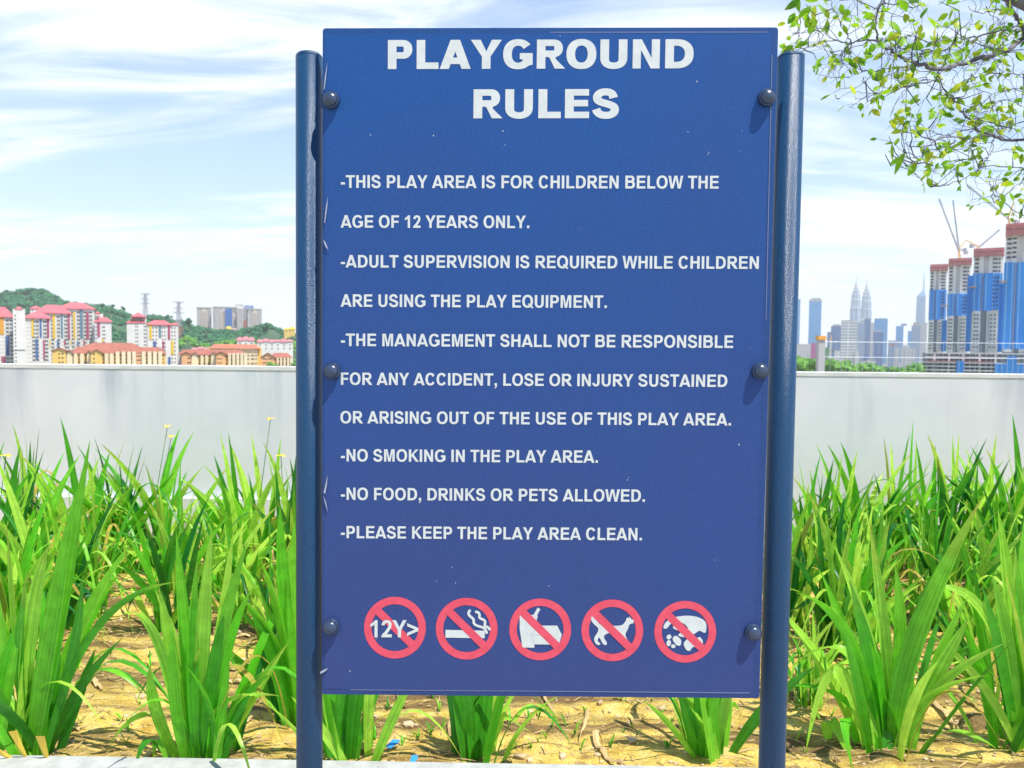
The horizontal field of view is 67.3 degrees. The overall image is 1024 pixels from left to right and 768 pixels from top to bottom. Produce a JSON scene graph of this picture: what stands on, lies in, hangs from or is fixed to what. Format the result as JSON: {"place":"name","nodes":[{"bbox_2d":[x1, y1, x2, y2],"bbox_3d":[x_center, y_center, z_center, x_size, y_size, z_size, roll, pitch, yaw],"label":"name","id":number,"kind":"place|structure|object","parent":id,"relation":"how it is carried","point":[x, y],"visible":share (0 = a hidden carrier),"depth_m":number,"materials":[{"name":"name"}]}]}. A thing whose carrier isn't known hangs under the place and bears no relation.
{"place":"outdoors","nodes":[
{"label":"outdoors","id":0,"kind":"place"},
{"bbox_2d":[0,307,13,362],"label":"apartment block","id":1,"kind":"structure","parent":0,"point":[6,339],"depth_m":592.74,"materials":[{"name":"grey concrete"}]},
{"bbox_2d":[25,312,51,363],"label":"apartment block","id":2,"kind":"structure","parent":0,"point":[37,332],"depth_m":595.42,"materials":[{"name":"grey concrete"}]},
{"bbox_2d":[35,305,71,363],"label":"apartment block","id":3,"kind":"structure","parent":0,"point":[60,328],"depth_m":632.32,"materials":[{"name":"grey concrete"}]},
{"bbox_2d":[0,287,120,315],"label":"hill","id":4,"kind":"structure","parent":0,"point":[39,298],"depth_m":1266.18,"materials":[{"name":"plant"}]},
{"bbox_2d":[140,293,149,315],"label":"power pylon","id":5,"kind":"object","parent":4,"relation":"on","point":[145,298],"visible":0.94,"depth_m":1153.56,"materials":[{"name":"metal"}]},
{"bbox_2d":[62,303,95,350],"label":"apartment block","id":6,"kind":"structure","parent":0,"point":[82,324],"depth_m":666.69,"materials":[{"name":"grey concrete"}]},
{"bbox_2d":[94,311,111,342],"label":"apartment block","id":7,"kind":"structure","parent":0,"point":[103,331],"depth_m":645.08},
{"bbox_2d":[126,313,146,346],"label":"apartment block","id":8,"kind":"structure","parent":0,"point":[136,323],"depth_m":635.06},
{"bbox_2d":[146,320,178,364],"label":"apartment block","id":9,"kind":"structure","parent":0,"point":[162,334],"depth_m":610.21,"materials":[{"name":"paint"}]},
{"bbox_2d":[103,313,295,343],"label":"hill","id":10,"kind":"structure","parent":0,"point":[274,334],"depth_m":1027.19,"materials":[{"name":"plant"}]},
{"bbox_2d":[173,301,183,335],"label":"power pylon","id":11,"kind":"object","parent":10,"relation":"on","point":[178,312],"visible":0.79,"depth_m":1003.32,"materials":[{"name":"metal"}]},
{"bbox_2d":[94,305,295,346],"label":"ridge wood","id":12,"kind":"object","parent":10,"relation":"on","point":[221,334],"visible":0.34,"depth_m":1055.76,"materials":[{"name":"green plant"}]},
{"bbox_2d":[196,307,211,328],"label":"hill tower","id":13,"kind":"structure","parent":0,"point":[204,316],"depth_m":1499.29,"materials":[{"name":"grey concrete"}]},
{"bbox_2d":[213,306,237,330],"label":"hill tower","id":14,"kind":"structure","parent":0,"point":[224,317],"depth_m":1497.43,"materials":[{"name":"grey concrete"}]},
{"bbox_2d":[209,344,261,365],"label":"corner block","id":15,"kind":"structure","parent":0,"point":[254,353],"depth_m":588.25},
{"bbox_2d":[179,340,295,361],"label":"hill","id":16,"kind":"structure","parent":0,"point":[187,346],"depth_m":787.66,"materials":[{"name":"plant"}]},
{"bbox_2d":[178,335,295,360],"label":"slope wood","id":17,"kind":"object","parent":16,"relation":"on","point":[184,339],"visible":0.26,"depth_m":799.83,"materials":[{"name":"green plant"}]},
{"bbox_2d":[236,336,254,343],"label":"hill house","id":18,"kind":"structure","parent":16,"relation":"on","point":[245,340],"depth_m":724.87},
{"bbox_2d":[257,339,293,361],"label":"hill house","id":19,"kind":"structure","parent":16,"relation":"on","point":[271,346],"depth_m":744.42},
{"bbox_2d":[237,308,247,329],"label":"hill tower","id":20,"kind":"structure","parent":0,"point":[240,318],"depth_m":1497.03,"materials":[{"name":"grey concrete"}]},
{"bbox_2d":[232,304,253,329],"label":"penthouse block","id":21,"kind":"structure","parent":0,"point":[239,306],"depth_m":1562.21,"materials":[{"name":"grey concrete"}]},
{"bbox_2d":[248,308,261,326],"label":"hill tower","id":22,"kind":"structure","parent":0,"point":[254,316],"depth_m":1497.83,"materials":[{"name":"grey concrete"}]},
{"bbox_2d":[0,0,1023,355],"label":"sky","id":23,"kind":"structure","parent":0,"point":[147,146],"materials":[{"name":"blue"}]},
{"bbox_2d":[4,539,1023,767],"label":"planting soil","id":24,"kind":"structure","parent":0,"point":[645,756],"depth_m":2.24,"materials":[{"name":"soil"}]},
{"bbox_2d":[1,423,63,538],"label":"iris plant","id":25,"kind":"object","parent":24,"relation":"on","point":[23,473],"visible":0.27,"depth_m":3.68,"materials":[{"name":"green plant"}]},
{"bbox_2d":[0,490,114,650],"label":"iris plant","id":26,"kind":"object","parent":24,"relation":"on","point":[20,569],"visible":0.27,"depth_m":2.70,"materials":[{"name":"green plant"}]},
{"bbox_2d":[0,442,127,582],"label":"iris plant","id":27,"kind":"object","parent":24,"relation":"on","point":[15,485],"visible":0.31,"depth_m":3.32,"materials":[{"name":"green plant"}]},
{"bbox_2d":[0,455,161,641],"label":"iris plant","id":28,"kind":"object","parent":24,"relation":"on","point":[20,526],"visible":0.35,"depth_m":2.99,"materials":[{"name":"green plant"}]},
{"bbox_2d":[0,441,175,757],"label":"iris plant","id":29,"kind":"object","parent":24,"relation":"on","point":[38,716],"visible":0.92,"depth_m":2.04,"materials":[{"name":"green plant"}]},
{"bbox_2d":[20,471,165,633],"bbox_3d":[-1.740,0.646,3.133,0.596,0.667,0.776,-2,4,-45],"label":"iris plant","id":30,"kind":"object","parent":24,"relation":"on","point":[94,555],"visible":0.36,"depth_m":3.07,"materials":[{"name":"green plant"}]},
{"bbox_2d":[0,417,191,574],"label":"iris plant","id":31,"kind":"object","parent":24,"relation":"on","point":[61,509],"visible":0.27,"depth_m":3.62,"materials":[{"name":"green plant"}]},
{"bbox_2d":[57,441,191,573],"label":"iris plant","id":32,"kind":"object","parent":24,"relation":"on","point":[133,531],"visible":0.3,"depth_m":3.74,"materials":[{"name":"green plant"}]},
{"bbox_2d":[27,425,225,572],"bbox_3d":[-1.845,0.580,3.799,1.031,0.748,0.688,-1,3,-22],"label":"iris plant","id":33,"kind":"object","parent":24,"relation":"on","point":[115,485],"visible":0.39,"depth_m":3.79,"materials":[{"name":"green plant"}]},
{"bbox_2d":[49,498,257,631],"bbox_3d":[-1.377,0.704,2.934,0.738,0.550,0.501,1,3,0],"label":"iris plant","id":34,"kind":"object","parent":24,"relation":"on","point":[166,570],"visible":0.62,"depth_m":2.94,"materials":[{"name":"green plant"}]},
{"bbox_2d":[102,461,221,591],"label":"iris plant","id":35,"kind":"object","parent":24,"relation":"on","point":[159,548],"visible":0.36,"depth_m":3.47,"materials":[{"name":"green plant"}]},
{"bbox_2d":[106,529,288,767],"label":"iris plant","id":36,"kind":"object","parent":24,"relation":"on","point":[194,670],"visible":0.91,"depth_m":2.02,"materials":[{"name":"green plant"}]},
{"bbox_2d":[157,499,273,593],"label":"iris plant","id":37,"kind":"object","parent":24,"relation":"on","point":[209,527],"visible":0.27,"depth_m":3.44,"materials":[{"name":"green plant"}]},
{"bbox_2d":[165,493,288,623],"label":"iris plant","id":38,"kind":"object","parent":24,"relation":"on","point":[256,556],"visible":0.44,"depth_m":3.06,"materials":[{"name":"green plant"}]},
{"bbox_2d":[180,418,293,576],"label":"iris plant","id":39,"kind":"object","parent":24,"relation":"on","point":[230,498],"visible":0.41,"depth_m":3.66,"materials":[{"name":"green plant"}]},
{"bbox_2d":[198,512,290,629],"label":"iris plant","id":40,"kind":"object","parent":24,"relation":"on","point":[250,581],"visible":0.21,"depth_m":2.91,"materials":[{"name":"green plant"}]},
{"bbox_2d":[213,441,295,581],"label":"iris plant","id":41,"kind":"object","parent":24,"relation":"on","point":[288,513],"visible":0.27,"depth_m":3.48,"materials":[{"name":"green plant"}]},
{"bbox_2d":[220,508,295,729],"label":"iris plant","id":42,"kind":"object","parent":24,"relation":"on","point":[280,683],"visible":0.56,"depth_m":2.21,"materials":[{"name":"green plant"}]},
{"bbox_2d":[224,644,460,760],"bbox_3d":[-0.443,0.800,2.060,0.625,0.483,0.181,1,3,1],"label":"iris plant","id":43,"kind":"object","parent":24,"relation":"on","point":[346,732],"visible":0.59,"depth_m":2.06,"materials":[{"name":"green plant"}]},
{"bbox_2d":[386,739,399,747],"bbox_3d":[-0.322,0.981,2.104,0.019,0.010,0.047,3,3,36],"label":"plastic scrap","id":44,"kind":"object","parent":24,"relation":"on","point":[392,743],"visible":1,"depth_m":2.10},
{"bbox_2d":[447,695,575,762],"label":"iris plant","id":45,"kind":"object","parent":24,"relation":"on","point":[476,724],"visible":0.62,"depth_m":2.07,"materials":[{"name":"green plant"}]},
{"bbox_2d":[4,557,1023,767],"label":"straw litter","id":46,"kind":"object","parent":24,"relation":"on","point":[595,732],"visible":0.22,"depth_m":2.20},
{"bbox_2d":[21,549,1023,767],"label":"pebbles","id":47,"kind":"object","parent":24,"relation":"on","point":[517,756],"visible":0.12,"depth_m":2.19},
{"bbox_2d":[77,604,976,755],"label":"ground weeds","id":48,"kind":"object","parent":24,"relation":"on","point":[667,743],"visible":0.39,"depth_m":2.23,"materials":[{"name":"green plant"}]},
{"bbox_2d":[295,27,804,767],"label":"notice board","id":49,"kind":"object","parent":24,"relation":"on","point":[547,303],"visible":1,"depth_m":1.38,"materials":[{"name":"blue plastic"}]},
{"bbox_2d":[618,666,814,764],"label":"iris plant","id":50,"kind":"object","parent":24,"relation":"on","point":[704,725],"visible":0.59,"depth_m":2.07,"materials":[{"name":"green plant"}]},
{"bbox_2d":[761,590,857,711],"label":"iris plant","id":51,"kind":"object","parent":24,"relation":"on","point":[805,664],"visible":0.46,"depth_m":2.40,"materials":[{"name":"green plant"}]},
{"bbox_2d":[762,493,911,634],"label":"iris plant","id":52,"kind":"object","parent":24,"relation":"on","point":[798,584],"visible":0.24,"depth_m":3.01,"materials":[{"name":"green plant"}]},
{"bbox_2d":[792,454,916,578],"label":"iris plant","id":53,"kind":"object","parent":24,"relation":"on","point":[826,493],"visible":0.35,"depth_m":3.72,"materials":[{"name":"green plant"}]},
{"bbox_2d":[792,445,922,567],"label":"iris plant","id":54,"kind":"object","parent":24,"relation":"on","point":[847,500],"visible":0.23,"depth_m":3.71,"materials":[{"name":"green plant"}]},
{"bbox_2d":[800,517,931,673],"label":"iris plant","id":55,"kind":"object","parent":24,"relation":"on","point":[867,597],"visible":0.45,"depth_m":2.70,"materials":[{"name":"green plant"}]},
{"bbox_2d":[790,485,961,651],"bbox_3d":[1.232,0.687,2.932,0.962,0.635,0.382,0,3,-17],"label":"iris plant","id":56,"kind":"object","parent":24,"relation":"on","point":[838,542],"visible":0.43,"depth_m":2.85,"materials":[{"name":"green plant"}]},
{"bbox_2d":[792,441,981,578],"bbox_3d":[1.780,0.630,3.722,0.980,0.698,0.653,2,3,26],"label":"iris plant","id":57,"kind":"object","parent":24,"relation":"on","point":[898,498],"visible":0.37,"depth_m":3.73,"materials":[{"name":"green plant"}]},
{"bbox_2d":[801,491,974,625],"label":"iris plant","id":58,"kind":"object","parent":24,"relation":"on","point":[869,514],"visible":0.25,"depth_m":3.05,"materials":[{"name":"green plant"}]},
{"bbox_2d":[818,425,969,589],"bbox_3d":[1.954,0.583,3.783,0.926,0.792,0.685,-2,4,-41],"label":"iris plant","id":59,"kind":"object","parent":24,"relation":"on","point":[913,498],"visible":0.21,"depth_m":3.82,"materials":[{"name":"green plant"}]},
{"bbox_2d":[778,0,1023,222],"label":"ornamental tree","id":60,"kind":"object","parent":24,"relation":"on","point":[878,76],"visible":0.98,"depth_m":2.43,"materials":[{"name":"green plant"}]},
{"bbox_2d":[789,500,1016,767],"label":"iris plant","id":61,"kind":"object","parent":24,"relation":"on","point":[886,700],"visible":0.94,"depth_m":2.11,"materials":[{"name":"green plant"}]},
{"bbox_2d":[823,434,1017,581],"bbox_3d":[2.010,0.615,3.698,1.017,0.758,0.691,2,3,23],"label":"iris plant","id":62,"kind":"object","parent":24,"relation":"on","point":[965,482],"visible":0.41,"depth_m":3.68,"materials":[{"name":"green plant"}]},
{"bbox_2d":[870,484,1012,642],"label":"iris plant","id":63,"kind":"object","parent":24,"relation":"on","point":[934,534],"visible":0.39,"depth_m":3.12,"materials":[{"name":"green plant"}]},
{"bbox_2d":[884,447,1023,565],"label":"iris plant","id":64,"kind":"object","parent":24,"relation":"on","point":[1019,497],"visible":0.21,"depth_m":3.69,"materials":[{"name":"green plant"}]},
{"bbox_2d":[907,559,1002,685],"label":"iris plant","id":65,"kind":"object","parent":24,"relation":"on","point":[943,623],"visible":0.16,"depth_m":2.61,"materials":[{"name":"green plant"}]},
{"bbox_2d":[890,510,1021,637],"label":"iris plant","id":66,"kind":"object","parent":24,"relation":"on","point":[984,577],"visible":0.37,"depth_m":3.00,"materials":[{"name":"green plant"}]},
{"bbox_2d":[919,511,1023,752],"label":"iris plant","id":67,"kind":"object","parent":24,"relation":"on","point":[1009,718],"visible":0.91,"depth_m":2.15,"materials":[{"name":"green plant"}]},
{"bbox_2d":[927,414,1023,556],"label":"iris plant","id":68,"kind":"object","parent":24,"relation":"on","point":[1017,461],"visible":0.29,"depth_m":3.70,"materials":[{"name":"green plant"}]},
{"bbox_2d":[945,433,1021,577],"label":"iris plant","id":69,"kind":"object","parent":24,"relation":"on","point":[954,473],"visible":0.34,"depth_m":3.70,"materials":[{"name":"green plant"}]},
{"bbox_2d":[945,483,1023,627],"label":"iris plant","id":70,"kind":"object","parent":24,"relation":"on","point":[980,548],"visible":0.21,"depth_m":3.18,"materials":[{"name":"green plant"}]},
{"bbox_2d":[797,299,800,343],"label":"skyline tower","id":71,"kind":"structure","parent":0,"point":[798,332],"depth_m":2975.05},
{"bbox_2d":[808,298,821,343],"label":"skyline tower","id":72,"kind":"structure","parent":0,"point":[815,309],"depth_m":2778.01,"materials":[{"name":"glass"}]},
{"bbox_2d":[827,332,834,357],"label":"skyline tower","id":73,"kind":"structure","parent":0,"point":[831,335],"depth_m":2383.14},
{"bbox_2d":[831,324,840,350],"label":"skyline tower","id":74,"kind":"structure","parent":0,"point":[836,328],"depth_m":2580.38,"materials":[{"name":"glass"}]},
{"bbox_2d":[834,320,858,365],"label":"skyline tower","id":75,"kind":"structure","parent":0,"point":[849,328],"depth_m":2085.03,"materials":[{"name":"grey concrete"}]},
{"bbox_2d":[850,274,863,321],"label":"spired tower","id":76,"kind":"structure","parent":0,"point":[855,311],"depth_m":4585.22,"materials":[{"name":"glass"}]},
{"bbox_2d":[857,322,864,362],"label":"skyline tower","id":77,"kind":"structure","parent":0,"point":[861,334],"depth_m":2282.94,"materials":[{"name":"grey concrete"}]},
{"bbox_2d":[861,284,871,321],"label":"spired tower","id":78,"kind":"structure","parent":0,"point":[866,309],"depth_m":4653.49,"materials":[{"name":"glass"}]},
{"bbox_2d":[864,318,870,354],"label":"skyline tower","id":79,"kind":"structure","parent":0,"point":[867,322],"depth_m":2480.12,"materials":[{"name":"glass"}]},
{"bbox_2d":[860,355,875,363],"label":"skyline tower","id":80,"kind":"structure","parent":0,"point":[866,360],"depth_m":1193.28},
{"bbox_2d":[870,322,873,358],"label":"skyline tower","id":81,"kind":"structure","parent":0,"point":[871,338],"depth_m":2630.25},
{"bbox_2d":[873,331,882,365],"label":"skyline tower","id":82,"kind":"structure","parent":0,"point":[877,341],"depth_m":2084.76,"materials":[{"name":"glass"}]},
{"bbox_2d":[874,318,887,363],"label":"skyline tower","id":83,"kind":"structure","parent":0,"point":[880,324],"depth_m":2476.48,"materials":[{"name":"glass"}]},
{"bbox_2d":[887,344,894,367],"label":"skyline tower","id":84,"kind":"structure","parent":0,"point":[890,360],"depth_m":1490.73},
{"bbox_2d":[893,348,899,367],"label":"skyline tower","id":85,"kind":"structure","parent":0,"point":[896,352],"depth_m":1440.86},
{"bbox_2d":[896,323,906,362],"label":"skyline tower","id":86,"kind":"structure","parent":0,"point":[899,333],"depth_m":2676.68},
{"bbox_2d":[901,345,910,367],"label":"skyline tower","id":87,"kind":"structure","parent":0,"point":[904,348],"depth_m":1492.04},
{"bbox_2d":[905,349,914,366],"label":"skyline tower","id":88,"kind":"structure","parent":0,"point":[910,353],"depth_m":1391.07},
{"bbox_2d":[911,322,920,362],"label":"skyline tower","id":89,"kind":"structure","parent":0,"point":[915,332],"depth_m":2280.44,"materials":[{"name":"grey concrete"}]},
{"bbox_2d":[916,276,925,324],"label":"spiked tower","id":90,"kind":"structure","parent":0,"point":[920,306],"depth_m":4256.22,"materials":[{"name":"blue glass"}]},
{"bbox_2d":[919,322,926,360],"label":"skyline tower","id":91,"kind":"structure","parent":0,"point":[923,334],"depth_m":2082.10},
{"bbox_2d":[928,263,947,352],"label":"construction tower","id":92,"kind":"structure","parent":0,"point":[938,291],"depth_m":711.84,"materials":[{"name":"concrete"}]},
{"bbox_2d":[941,257,971,352],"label":"construction tower","id":93,"kind":"structure","parent":0,"point":[953,327],"depth_m":643.49,"materials":[{"name":"concrete"}]},
{"bbox_2d":[938,198,967,257],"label":"tower crane","id":94,"kind":"object","parent":93,"relation":"on","point":[965,252],"visible":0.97,"depth_m":650.77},
{"bbox_2d":[952,200,966,257],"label":"tower crane","id":95,"kind":"object","parent":93,"relation":"on","point":[964,249],"visible":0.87,"depth_m":668.29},
{"label":"city ground","id":96,"kind":"structure","parent":0,"visible":0},
{"bbox_2d":[13,306,25,362],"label":"stair tower","id":97,"kind":"structure","parent":96,"relation":"on","point":[19,338],"depth_m":580.18,"materials":[{"name":"grey concrete"}]},
{"bbox_2d":[51,343,166,364],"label":"walk up row","id":98,"kind":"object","parent":96,"relation":"on","point":[115,353],"visible":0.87,"depth_m":527.31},
{"bbox_2d":[177,350,246,365],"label":"walk up row","id":99,"kind":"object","parent":96,"relation":"on","point":[216,357],"visible":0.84,"depth_m":541.89,"materials":[{"name":"grey concrete"}]},
{"bbox_2d":[261,353,292,365],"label":"walk up row","id":100,"kind":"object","parent":96,"relation":"on","point":[282,359],"visible":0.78,"depth_m":563.39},
{"bbox_2d":[284,327,295,338],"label":"yellow house","id":101,"kind":"structure","parent":96,"relation":"on","point":[289,332],"depth_m":1053.68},
{"bbox_2d":[797,343,815,358],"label":"skyline tower","id":102,"kind":"structure","parent":96,"relation":"on","point":[804,350],"depth_m":1688.09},
{"bbox_2d":[796,355,929,372],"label":"park wood","id":103,"kind":"object","parent":96,"relation":"on","point":[806,364],"visible":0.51,"depth_m":434.93,"materials":[{"name":"green plant"}]},
{"bbox_2d":[916,352,1023,373],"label":"site podium","id":104,"kind":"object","parent":96,"relation":"on","point":[929,361],"visible":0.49,"depth_m":480.20,"materials":[{"name":"concrete"}]},
{"bbox_2d":[965,247,1004,352],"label":"construction tower","id":105,"kind":"structure","parent":96,"relation":"on","point":[983,285],"depth_m":563.86,"materials":[{"name":"concrete"}]},
{"bbox_2d":[966,229,999,247],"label":"tower crane","id":106,"kind":"object","parent":105,"relation":"on","point":[971,245],"visible":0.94,"depth_m":572.12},
{"bbox_2d":[997,222,1023,352],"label":"construction tower","id":107,"kind":"structure","parent":96,"relation":"on","point":[1011,312],"depth_m":485.26,"materials":[{"name":"concrete"}]},
{"bbox_2d":[966,184,1019,223],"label":"tower crane","id":108,"kind":"object","parent":107,"relation":"on","point":[1006,217],"visible":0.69,"depth_m":492.06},
{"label":"terrace slab","id":109,"kind":"structure","parent":0,"visible":0},
{"bbox_2d":[0,755,746,767],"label":"kerb","id":110,"kind":"structure","parent":109,"relation":"on","point":[28,761],"depth_m":1.98,"materials":[{"name":"concrete"}]},
{"bbox_2d":[0,363,1023,547],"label":"parapet wall","id":111,"kind":"structure","parent":109,"relation":"on","point":[114,408],"depth_m":4.36,"materials":[{"name":"paint"}]},
{"bbox_2d":[815,336,826,371],"bbox_3d":[3.733,0.256,9.351,0.100,1.677,0.100,1,3,1],"label":"fence post","id":112,"kind":"object","parent":109,"relation":"on","point":[820,353],"visible":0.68,"depth_m":9.29,"materials":[{"name":"grey concrete"}]},
{"bbox_2d":[824,341,1023,373],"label":"wire fence","id":113,"kind":"object","parent":109,"relation":"on","point":[905,357],"visible":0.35,"depth_m":9.31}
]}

